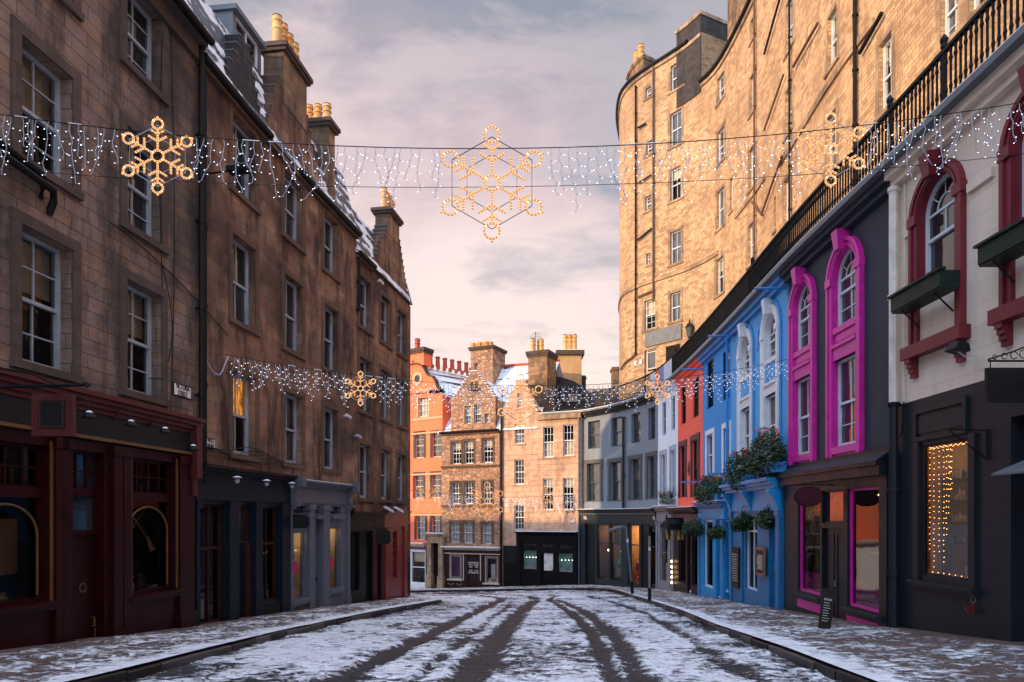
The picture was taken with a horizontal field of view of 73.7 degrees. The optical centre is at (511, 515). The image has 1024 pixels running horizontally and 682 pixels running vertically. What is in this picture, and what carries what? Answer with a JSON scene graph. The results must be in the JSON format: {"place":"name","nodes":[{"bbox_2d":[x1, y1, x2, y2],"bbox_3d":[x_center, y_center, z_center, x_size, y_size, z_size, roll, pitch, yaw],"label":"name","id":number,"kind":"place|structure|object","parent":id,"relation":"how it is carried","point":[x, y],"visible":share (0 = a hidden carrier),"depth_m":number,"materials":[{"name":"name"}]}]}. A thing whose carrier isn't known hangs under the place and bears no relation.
{"place":"outdoors","nodes":[
{"label":"outdoors","id":0,"kind":"place"},
{"bbox_2d":[0,596,439,681],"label":"pavement","id":1,"kind":"structure","parent":0,"point":[73,660],"depth_m":9.67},
{"bbox_2d":[123,588,840,681],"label":"road","id":2,"kind":"structure","parent":0,"point":[549,636],"depth_m":10.18,"materials":[{"name":"white snow"}]},
{"bbox_2d":[65,597,441,681],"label":"kerb","id":3,"kind":"structure","parent":2,"relation":"on","point":[133,673],"depth_m":9.54,"materials":[{"name":"grey stone"}]},
{"bbox_2d":[205,0,951,511],"label":"sky","id":4,"kind":"structure","parent":0,"point":[395,73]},
{"bbox_2d":[586,367,618,404],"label":"stone building","id":5,"kind":"structure","parent":0,"point":[614,371],"depth_m":59.90,"materials":[{"name":"beige stone"}]},
{"bbox_2d":[410,584,1023,681],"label":"pavement","id":6,"kind":"structure","parent":0,"point":[882,653],"depth_m":10.02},
{"bbox_2d":[410,588,877,681],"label":"kerb","id":7,"kind":"structure","parent":6,"relation":"on","point":[830,671],"depth_m":10.72,"materials":[{"name":"grey stone"}]},
{"bbox_2d":[818,588,835,628],"bbox_3d":[5.928,1.755,12.855,0.316,0.789,0.106,0,0,20],"label":"sandwich board","id":8,"kind":"object","parent":6,"relation":"on","point":[826,608],"visible":0.99,"depth_m":12.85,"materials":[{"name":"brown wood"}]},
{"bbox_2d":[615,0,1021,400],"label":"tenement block","id":9,"kind":"structure","parent":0,"point":[756,67],"depth_m":34.58,"materials":[{"name":"stone"}]},
{"bbox_2d":[641,294,657,332],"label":"window","id":10,"kind":"structure","parent":9,"relation":"in","point":[651,306],"depth_m":42.16,"materials":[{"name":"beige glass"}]},
{"bbox_2d":[645,323,681,347],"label":"sign","id":11,"kind":"object","parent":9,"relation":"attached to","point":[663,335],"visible":1,"depth_m":40.92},
{"bbox_2d":[667,161,682,204],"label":"window","id":12,"kind":"structure","parent":9,"relation":"in","point":[677,191],"depth_m":40.69,"materials":[{"name":"beige glass"}]},
{"bbox_2d":[667,225,682,267],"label":"window","id":13,"kind":"structure","parent":9,"relation":"in","point":[677,237],"depth_m":40.45,"materials":[{"name":"beige stone"}]},
{"bbox_2d":[667,287,682,324],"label":"window","id":14,"kind":"structure","parent":9,"relation":"in","point":[677,298],"depth_m":40.47,"materials":[{"name":"beige stone"}]},
{"bbox_2d":[667,105,683,150],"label":"window","id":15,"kind":"structure","parent":9,"relation":"in","point":[677,118],"depth_m":40.43,"materials":[{"name":"beige stone"}]},
{"bbox_2d":[713,250,724,299],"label":"window","id":16,"kind":"structure","parent":9,"relation":"in","point":[721,262],"depth_m":37.31,"materials":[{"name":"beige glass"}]},
{"bbox_2d":[714,119,725,169],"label":"window","id":17,"kind":"structure","parent":9,"relation":"in","point":[722,143],"depth_m":37.09,"materials":[{"name":"white wood"}]},
{"bbox_2d":[714,180,725,233],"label":"window","id":18,"kind":"structure","parent":9,"relation":"in","point":[722,195],"depth_m":37.09,"materials":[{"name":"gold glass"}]},
{"bbox_2d":[782,75,793,143],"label":"window","id":19,"kind":"structure","parent":9,"relation":"in","point":[791,91],"depth_m":28.09,"materials":[{"name":"beige stone"}]},
{"bbox_2d":[782,0,794,61],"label":"window","id":20,"kind":"structure","parent":9,"relation":"in","point":[792,5],"depth_m":28.01,"materials":[{"name":"beige stone"}]},
{"bbox_2d":[822,99,837,180],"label":"window","id":21,"kind":"structure","parent":9,"relation":"in","point":[834,137],"depth_m":23.63,"materials":[{"name":"beige stone"}]},
{"bbox_2d":[823,0,839,79],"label":"window","id":22,"kind":"structure","parent":9,"relation":"in","point":[835,55],"depth_m":23.64,"materials":[{"name":"beige glass"}]},
{"bbox_2d":[873,19,895,124],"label":"window","id":23,"kind":"structure","parent":9,"relation":"in","point":[888,52],"depth_m":20.24,"materials":[{"name":"beige glass"}]},
{"bbox_2d":[933,0,962,58],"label":"window","id":24,"kind":"structure","parent":9,"relation":"in","point":[953,8],"depth_m":17.26,"materials":[{"name":"white wood"}]},
{"bbox_3d":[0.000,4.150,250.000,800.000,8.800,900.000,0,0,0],"label":"ground","id":25,"kind":"structure","parent":0,"visible":0},
{"bbox_2d":[0,0,227,649],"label":"tenement house","id":26,"kind":"structure","parent":25,"relation":"on","point":[98,284],"depth_m":11.23,"materials":[{"name":"stone"}]},
{"bbox_2d":[0,367,91,435],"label":"hanging sign","id":27,"kind":"object","parent":26,"relation":"attached to","point":[53,414],"visible":1,"depth_m":8.15,"materials":[{"name":"wood"}]},
{"bbox_2d":[9,206,84,383],"bbox_3d":[-7.212,-3.210,10.236,0.660,2.240,1.371,0,0,6],"label":"window","id":28,"kind":"structure","parent":26,"relation":"in","point":[34,264],"depth_m":10.52,"materials":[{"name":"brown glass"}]},
{"bbox_2d":[10,13,84,201],"bbox_3d":[-7.212,-6.015,10.236,0.660,2.010,1.371,0,0,6],"label":"window","id":29,"kind":"structure","parent":26,"relation":"in","point":[34,89],"depth_m":10.48,"materials":[{"name":"brown glass"}]},
{"bbox_2d":[58,0,84,21],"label":"window","id":30,"kind":"structure","parent":26,"relation":"in","point":[74,6],"depth_m":10.71,"materials":[{"name":"brown glass"}]},
{"bbox_2d":[119,265,169,406],"bbox_3d":[-6.983,-3.210,12.500,0.660,2.240,1.382,0,0,6],"label":"window","id":31,"kind":"structure","parent":26,"relation":"in","point":[134,305],"depth_m":12.82,"materials":[{"name":"brown glass"}]},
{"bbox_2d":[119,110,169,255],"bbox_3d":[-6.839,-6.015,12.486,0.370,2.010,1.382,0,0,6],"label":"window","id":32,"kind":"structure","parent":26,"relation":"in","point":[134,194],"depth_m":12.61,"materials":[{"name":"brown glass"}]},
{"bbox_2d":[119,0,169,106],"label":"window","id":33,"kind":"structure","parent":26,"relation":"in","point":[134,24],"depth_m":12.66,"materials":[{"name":"brown glass"}]},
{"bbox_2d":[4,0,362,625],"bbox_3d":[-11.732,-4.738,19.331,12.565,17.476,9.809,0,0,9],"label":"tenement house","id":34,"kind":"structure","parent":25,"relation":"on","point":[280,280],"depth_m":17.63,"materials":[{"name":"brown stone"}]},
{"bbox_2d":[198,162,251,175],"bbox_3d":[-5.993,-7.171,14.180,1.114,0.158,0.260,0,0,6],"label":"street floodlight","id":35,"kind":"object","parent":34,"relation":"attached to","point":[240,169],"visible":0.91,"depth_m":14.10,"materials":[{"name":"metal"}]},
{"bbox_2d":[228,361,260,462],"bbox_3d":[-6.591,-2.400,16.187,0.643,2.180,1.434,0,0,7],"label":"window","id":36,"kind":"structure","parent":34,"relation":"in","point":[238,396],"depth_m":16.59,"materials":[{"name":"brown glass"}]},
{"bbox_2d":[228,222,260,336],"bbox_3d":[-6.448,-5.520,16.169,0.355,2.240,1.434,0,0,7],"label":"window","id":37,"kind":"structure","parent":34,"relation":"in","point":[238,256],"depth_m":16.38,"materials":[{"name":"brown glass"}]},
{"bbox_2d":[228,101,260,215],"bbox_3d":[-6.448,-8.415,16.169,0.355,2.010,1.434,0,0,7],"label":"window","id":38,"kind":"structure","parent":34,"relation":"in","point":[234,132],"depth_m":16.38,"materials":[{"name":"brown glass"}]},
{"bbox_2d":[281,384,306,469],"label":"window","id":39,"kind":"structure","parent":34,"relation":"in","point":[288,403],"depth_m":19.14,"materials":[{"name":"brown glass"}]},
{"bbox_2d":[281,264,306,360],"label":"window","id":40,"kind":"structure","parent":34,"relation":"in","point":[288,290],"depth_m":19.00,"materials":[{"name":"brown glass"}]},
{"bbox_2d":[281,161,306,255],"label":"window","id":41,"kind":"structure","parent":34,"relation":"in","point":[288,201],"depth_m":18.99,"materials":[{"name":"brown glass"}]},
{"bbox_2d":[321,400,341,474],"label":"window","id":42,"kind":"structure","parent":34,"relation":"in","point":[326,415],"depth_m":21.52,"materials":[{"name":"brown glass"}]},
{"bbox_2d":[321,295,341,378],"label":"window","id":43,"kind":"structure","parent":34,"relation":"in","point":[326,315],"depth_m":21.52,"materials":[{"name":"brown glass"}]},
{"bbox_2d":[321,204,341,284],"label":"window","id":44,"kind":"structure","parent":34,"relation":"in","point":[326,227],"depth_m":21.51,"materials":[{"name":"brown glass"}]},
{"bbox_2d":[350,187,412,602],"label":"tenement house","id":45,"kind":"structure","parent":25,"relation":"on","point":[379,571],"depth_m":25.71,"materials":[{"name":"brown stone"}]},
{"bbox_2d":[357,438,373,501],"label":"window","id":46,"kind":"structure","parent":45,"relation":"in","point":[361,449],"depth_m":24.34,"materials":[{"name":"brown glass"}]},
{"bbox_2d":[357,350,373,417],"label":"window","id":47,"kind":"structure","parent":45,"relation":"in","point":[361,409],"depth_m":24.35,"materials":[{"name":"brown glass"}]},
{"bbox_2d":[357,271,373,336],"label":"window","id":48,"kind":"structure","parent":45,"relation":"in","point":[361,324],"depth_m":24.42,"materials":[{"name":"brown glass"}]},
{"bbox_2d":[379,444,393,502],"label":"window","id":49,"kind":"structure","parent":45,"relation":"in","point":[382,454],"depth_m":26.39,"materials":[{"name":"brown glass"}]},
{"bbox_2d":[379,363,393,424],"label":"window","id":50,"kind":"structure","parent":45,"relation":"in","point":[382,402],"depth_m":26.39,"materials":[{"name":"brown glass"}]},
{"bbox_2d":[379,288,393,350],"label":"window","id":51,"kind":"structure","parent":45,"relation":"in","point":[382,304],"depth_m":26.35,"materials":[{"name":"brown glass"}]},
{"bbox_2d":[396,449,408,503],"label":"window","id":52,"kind":"structure","parent":45,"relation":"in","point":[398,458],"depth_m":28.30,"materials":[{"name":"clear glass"}]},
{"bbox_2d":[396,374,408,430],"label":"window","id":53,"kind":"structure","parent":45,"relation":"in","point":[398,405],"depth_m":28.30,"materials":[{"name":"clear glass"}]},
{"bbox_2d":[396,304,408,361],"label":"window","id":54,"kind":"structure","parent":45,"relation":"in","point":[398,317],"depth_m":28.30,"materials":[{"name":"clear glass"}]},
{"bbox_2d":[410,338,469,587],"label":"gabled house","id":55,"kind":"structure","parent":25,"relation":"on","point":[429,421],"depth_m":50.50,"materials":[{"name":"paint"}]},
{"bbox_2d":[413,430,425,457],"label":"window","id":56,"kind":"structure","parent":55,"relation":"in","point":[420,438],"depth_m":50.91,"materials":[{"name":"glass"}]},
{"bbox_2d":[414,513,426,539],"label":"window","id":57,"kind":"structure","parent":55,"relation":"in","point":[421,519],"depth_m":50.89,"materials":[{"name":"glass"}]},
{"bbox_2d":[438,341,562,587],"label":"gabled house","id":58,"kind":"structure","parent":25,"relation":"on","point":[470,449],"depth_m":48.48,"materials":[{"name":"stone"}]},
{"bbox_2d":[450,440,462,463],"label":"window","id":59,"kind":"structure","parent":58,"relation":"in","point":[457,445],"depth_m":49.02,"materials":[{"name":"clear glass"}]},
{"bbox_2d":[462,438,474,463],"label":"window","id":60,"kind":"structure","parent":58,"relation":"in","point":[469,444],"depth_m":48.69,"materials":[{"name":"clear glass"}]},
{"bbox_2d":[462,520,474,543],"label":"window","id":61,"kind":"structure","parent":58,"relation":"in","point":[469,524],"depth_m":48.63,"materials":[{"name":"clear glass"}]},
{"bbox_2d":[480,521,493,543],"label":"window","id":62,"kind":"structure","parent":58,"relation":"in","point":[488,526],"depth_m":48.05,"materials":[{"name":"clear glass"}]},
{"bbox_2d":[481,437,494,462],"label":"window","id":63,"kind":"structure","parent":58,"relation":"in","point":[489,444],"depth_m":48.00,"materials":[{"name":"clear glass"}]},
{"bbox_2d":[500,338,582,585],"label":"gabled house","id":64,"kind":"structure","parent":25,"relation":"on","point":[539,546],"depth_m":46.31,"materials":[{"name":"beige stone"}]},
{"bbox_2d":[541,427,554,458],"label":"window","id":65,"kind":"structure","parent":64,"relation":"in","point":[548,431],"depth_m":46.19,"materials":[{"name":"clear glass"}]},
{"bbox_2d":[561,424,574,456],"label":"window","id":66,"kind":"structure","parent":64,"relation":"in","point":[568,429],"depth_m":45.57,"materials":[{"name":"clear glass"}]},
{"bbox_2d":[561,478,574,510],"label":"window","id":67,"kind":"structure","parent":64,"relation":"in","point":[567,482],"depth_m":45.66,"materials":[{"name":"clear glass"}]},
{"bbox_2d":[535,334,595,409],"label":"stone building","id":68,"kind":"structure","parent":25,"relation":"on","point":[570,358],"depth_m":51.85,"materials":[{"name":"stone"}]},
{"bbox_2d":[577,393,657,588],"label":"terraced house","id":69,"kind":"structure","parent":25,"relation":"on","point":[620,465],"depth_m":42.28,"materials":[{"name":"paint"}]},
{"bbox_2d":[583,459,602,501],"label":"window","id":70,"kind":"structure","parent":69,"relation":"in","point":[595,470],"depth_m":44.75,"materials":[{"name":"grey glass"}]},
{"bbox_2d":[607,457,621,500],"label":"window","id":71,"kind":"structure","parent":69,"relation":"in","point":[617,466],"depth_m":43.07,"materials":[{"name":"grey glass"}]},
{"bbox_2d":[627,454,641,499],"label":"window","id":72,"kind":"structure","parent":69,"relation":"in","point":[637,463],"depth_m":41.12,"materials":[{"name":"grey glass"}]},
{"bbox_2d":[645,451,656,498],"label":"window","id":73,"kind":"structure","parent":69,"relation":"in","point":[654,453],"depth_m":39.08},
{"bbox_2d":[651,379,677,590],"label":"terraced house","id":74,"kind":"structure","parent":25,"relation":"on","point":[667,441],"depth_m":35.98,"materials":[{"name":"white paint"}]},
{"bbox_2d":[659,449,666,496],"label":"window","id":75,"kind":"structure","parent":74,"relation":"in","point":[662,452],"depth_m":37.01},
{"bbox_2d":[665,358,702,594],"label":"terraced house","id":76,"kind":"structure","parent":25,"relation":"on","point":[690,439],"depth_m":31.47,"materials":[{"name":"red paint"}]},
{"bbox_2d":[665,516,683,539],"bbox_3d":[7.216,0.436,29.413,1.239,1.217,0.819,0,0,26],"label":"cauldron sign","id":77,"kind":"object","parent":76,"relation":"attached to","point":[674,524],"visible":0.95,"depth_m":29.21,"materials":[{"name":"metal"}]},
{"bbox_2d":[678,439,686,497],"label":"window","id":78,"kind":"structure","parent":76,"relation":"in","point":[684,442],"depth_m":33.28,"materials":[{"name":"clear glass"}]},
{"bbox_2d":[690,432,699,496],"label":"window","id":79,"kind":"structure","parent":76,"relation":"in","point":[696,436],"depth_m":30.93,"materials":[{"name":"clear glass"}]},
{"bbox_2d":[692,332,730,599],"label":"terraced house","id":80,"kind":"structure","parent":25,"relation":"on","point":[713,357],"depth_m":26.91,"materials":[{"name":"blue paint"}]},
{"bbox_2d":[680,516,704,537],"bbox_3d":[7.743,0.381,28.484,1.436,1.067,1.065,0,0,0],"label":"hanging basket","id":81,"kind":"object","parent":80,"relation":"attached to","point":[695,529],"visible":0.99,"depth_m":28.32,"materials":[{"name":"green plant"}]},
{"bbox_2d":[692,472,726,505],"bbox_3d":[7.711,-0.999,26.620,0.955,1.294,3.459,0,0,0],"label":"flower box","id":82,"kind":"object","parent":80,"relation":"attached to","point":[706,483],"visible":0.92,"depth_m":26.08,"materials":[{"name":"green plant"}]},
{"bbox_2d":[705,427,714,475],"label":"window","id":83,"kind":"structure","parent":80,"relation":"in","point":[711,438],"depth_m":28.31,"materials":[{"name":"clear glass"}]},
{"bbox_2d":[719,273,787,608],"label":"terraced house","id":84,"kind":"structure","parent":25,"relation":"on","point":[757,327],"depth_m":21.16,"materials":[{"name":"blue paint"}]},
{"bbox_2d":[731,547,739,588],"bbox_3d":[7.648,1.769,23.359,0.069,1.368,0.894,0,0,3],"label":"menu board","id":85,"kind":"object","parent":84,"relation":"attached to","point":[735,567],"visible":1,"depth_m":23.25,"materials":[{"name":"brown wood"}]},
{"bbox_2d":[722,447,759,490],"bbox_3d":[7.444,-1.487,22.180,0.997,1.402,2.073,0,0,0],"label":"flower box","id":86,"kind":"object","parent":84,"relation":"attached to","point":[740,474],"visible":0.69,"depth_m":21.97,"materials":[{"name":"green plant"}]},
{"bbox_2d":[729,506,753,531],"bbox_3d":[7.683,0.124,22.228,1.213,0.885,0.929,0,0,35],"label":"hanging basket","id":87,"kind":"object","parent":84,"relation":"attached to","point":[741,524],"visible":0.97,"depth_m":22.14,"materials":[{"name":"green plant"}]},
{"bbox_2d":[756,547,765,576],"bbox_3d":[7.498,1.381,20.591,0.069,0.852,0.747,0,0,3],"label":"notice case","id":88,"kind":"object","parent":84,"relation":"attached to","point":[760,561],"visible":1,"depth_m":20.43,"materials":[{"name":"orange wood"}]},
{"bbox_2d":[752,504,774,529],"bbox_3d":[7.767,-0.018,19.989,1.367,0.951,0.887,0,0,0],"label":"hanging basket","id":89,"kind":"object","parent":84,"relation":"attached to","point":[764,521],"visible":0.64,"depth_m":19.91,"materials":[{"name":"green plant"}]},
{"bbox_2d":[746,426,787,479],"bbox_3d":[7.324,-1.762,19.633,0.986,1.674,1.786,0,0,0],"label":"flower box","id":90,"kind":"object","parent":84,"relation":"attached to","point":[772,467],"visible":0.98,"depth_m":19.33,"materials":[{"name":"green plant"}]},
{"bbox_2d":[776,174,889,626],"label":"terraced house","id":91,"kind":"structure","parent":25,"relation":"on","point":[834,274],"depth_m":15.77,"materials":[{"name":"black paint"}]},
{"bbox_2d":[218,353,787,411],"bbox_3d":[0.640,-3.412,16.986,14.733,1.889,0.091,0,0,-16],"label":"icicle light string","id":92,"kind":"object","parent":91,"relation":"attached to","point":[341,388],"visible":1,"depth_m":16.59,"materials":[{"name":"plastic"}]},
{"bbox_2d":[344,370,375,405],"bbox_3d":[-3.507,-2.943,15.803,0.725,0.835,0.029,0,0,-16],"label":"snowflake light","id":93,"kind":"object","parent":92,"relation":"hanging from","point":[360,395],"visible":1,"depth_m":15.79,"materials":[{"name":"gold metal"}]},
{"bbox_2d":[497,373,542,427],"bbox_3d":[0.204,-2.838,16.859,1.190,1.362,0.035,0,0,-16],"label":"snowflake light","id":94,"kind":"object","parent":92,"relation":"hanging from","point":[520,411],"visible":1,"depth_m":16.85,"materials":[{"name":"metal"}]},
{"bbox_2d":[798,285,809,349],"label":"window","id":95,"kind":"structure","parent":91,"relation":"in","point":[804,307],"depth_m":18.30,"materials":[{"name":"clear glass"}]},
{"bbox_2d":[798,376,809,454],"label":"window","id":96,"kind":"structure","parent":91,"relation":"in","point":[803,385],"depth_m":18.29,"materials":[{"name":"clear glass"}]},
{"bbox_2d":[793,484,832,505],"bbox_3d":[7.075,-0.472,15.914,1.050,0.515,0.052,0,0,0],"label":"oval sign","id":97,"kind":"object","parent":91,"relation":"attached to","point":[808,496],"visible":0.96,"depth_m":15.89,"materials":[{"name":"wood"}]},
{"bbox_2d":[838,248,854,325],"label":"window","id":98,"kind":"structure","parent":91,"relation":"in","point":[846,278],"depth_m":15.85,"materials":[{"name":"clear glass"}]},
{"bbox_2d":[838,354,854,445],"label":"window","id":99,"kind":"structure","parent":91,"relation":"in","point":[846,367],"depth_m":15.86,"materials":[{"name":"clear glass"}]},
{"bbox_2d":[863,43,1023,641],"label":"terraced house","id":100,"kind":"structure","parent":25,"relation":"on","point":[950,215],"depth_m":11.58,"materials":[{"name":"white paint"}]},
{"bbox_2d":[0,102,1023,212],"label":"icicle light string","id":101,"kind":"object","parent":100,"relation":"attached to","point":[410,148],"visible":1,"depth_m":9.00,"materials":[{"name":"plastic"}]},
{"bbox_2d":[121,116,193,195],"bbox_3d":[-4.672,-4.741,9.000,0.913,1.048,0.029,0,0,-6],"label":"snowflake light","id":102,"kind":"object","parent":101,"relation":"hanging from","point":[157,171],"visible":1,"depth_m":8.99,"materials":[{"name":"gold metal"}]},
{"bbox_2d":[440,123,543,242],"bbox_3d":[-0.264,-4.385,9.000,1.370,1.566,0.032,0,0,0],"label":"snowflake light","id":103,"kind":"object","parent":101,"relation":"hanging from","point":[491,160],"visible":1,"depth_m":8.99,"materials":[{"name":"metal"}]},
{"bbox_2d":[796,111,865,187],"bbox_3d":[4.202,-4.827,9.000,0.886,1.017,0.028,0,0,6],"label":"snowflake light","id":104,"kind":"object","parent":101,"relation":"hanging from","point":[843,156],"visible":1,"depth_m":8.99,"materials":[{"name":"gold metal"}]},
{"bbox_2d":[538,23,1023,414],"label":"terrace deck","id":105,"kind":"structure","parent":100,"relation":"on","point":[998,56],"depth_m":13.68,"materials":[{"name":"stone"}]},
{"bbox_2d":[540,0,1023,411],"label":"terrace railing","id":106,"kind":"object","parent":105,"relation":"on","point":[778,247],"visible":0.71,"depth_m":14.90,"materials":[{"name":"metal"}]},
{"bbox_2d":[650,358,671,388],"bbox_3d":[7.921,-7.480,36.231,0.099,0.840,3.967,0,0,-4],"label":"banner","id":107,"kind":"object","parent":106,"relation":"attached to","point":[664,371],"visible":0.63,"depth_m":35.89,"materials":[{"name":"white fabric"}]},
{"bbox_2d":[887,266,959,327],"bbox_3d":[7.352,-3.825,12.191,0.454,0.671,1.602,0,0,0],"label":"window box","id":108,"kind":"object","parent":100,"relation":"attached to","point":[937,283],"visible":1,"depth_m":11.92,"materials":[{"name":"metal"}]},
{"bbox_2d":[925,173,953,273],"bbox_3d":[7.768,-4.990,12.187,0.110,2.180,1.120,0,0,1],"label":"window","id":109,"kind":"structure","parent":100,"relation":"in","point":[939,222],"depth_m":12.37,"materials":[{"name":"clear glass"}]},
{"bbox_2d":[922,438,967,580],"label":"shop window","id":110,"kind":"structure","parent":100,"relation":"in","point":[955,550],"depth_m":12.73,"materials":[{"name":"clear glass"}]},
{"bbox_2d":[944,340,977,356],"bbox_3d":[7.348,-2.698,11.102,0.452,0.242,0.320,0,0,0],"label":"wall floodlight","id":111,"kind":"object","parent":100,"relation":"attached to","point":[958,347],"depth_m":11.04,"materials":[{"name":"black metal"}]},
{"bbox_2d":[973,217,1023,282],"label":"window box","id":112,"kind":"object","parent":100,"relation":"attached to","point":[1002,247],"visible":1,"depth_m":10.05,"materials":[{"name":"metal"}]},
{"bbox_2d":[984,347,1023,402],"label":"hanging sign","id":113,"kind":"object","parent":100,"relation":"attached to","point":[1003,385],"visible":1,"depth_m":9.20,"materials":[{"name":"metal"}]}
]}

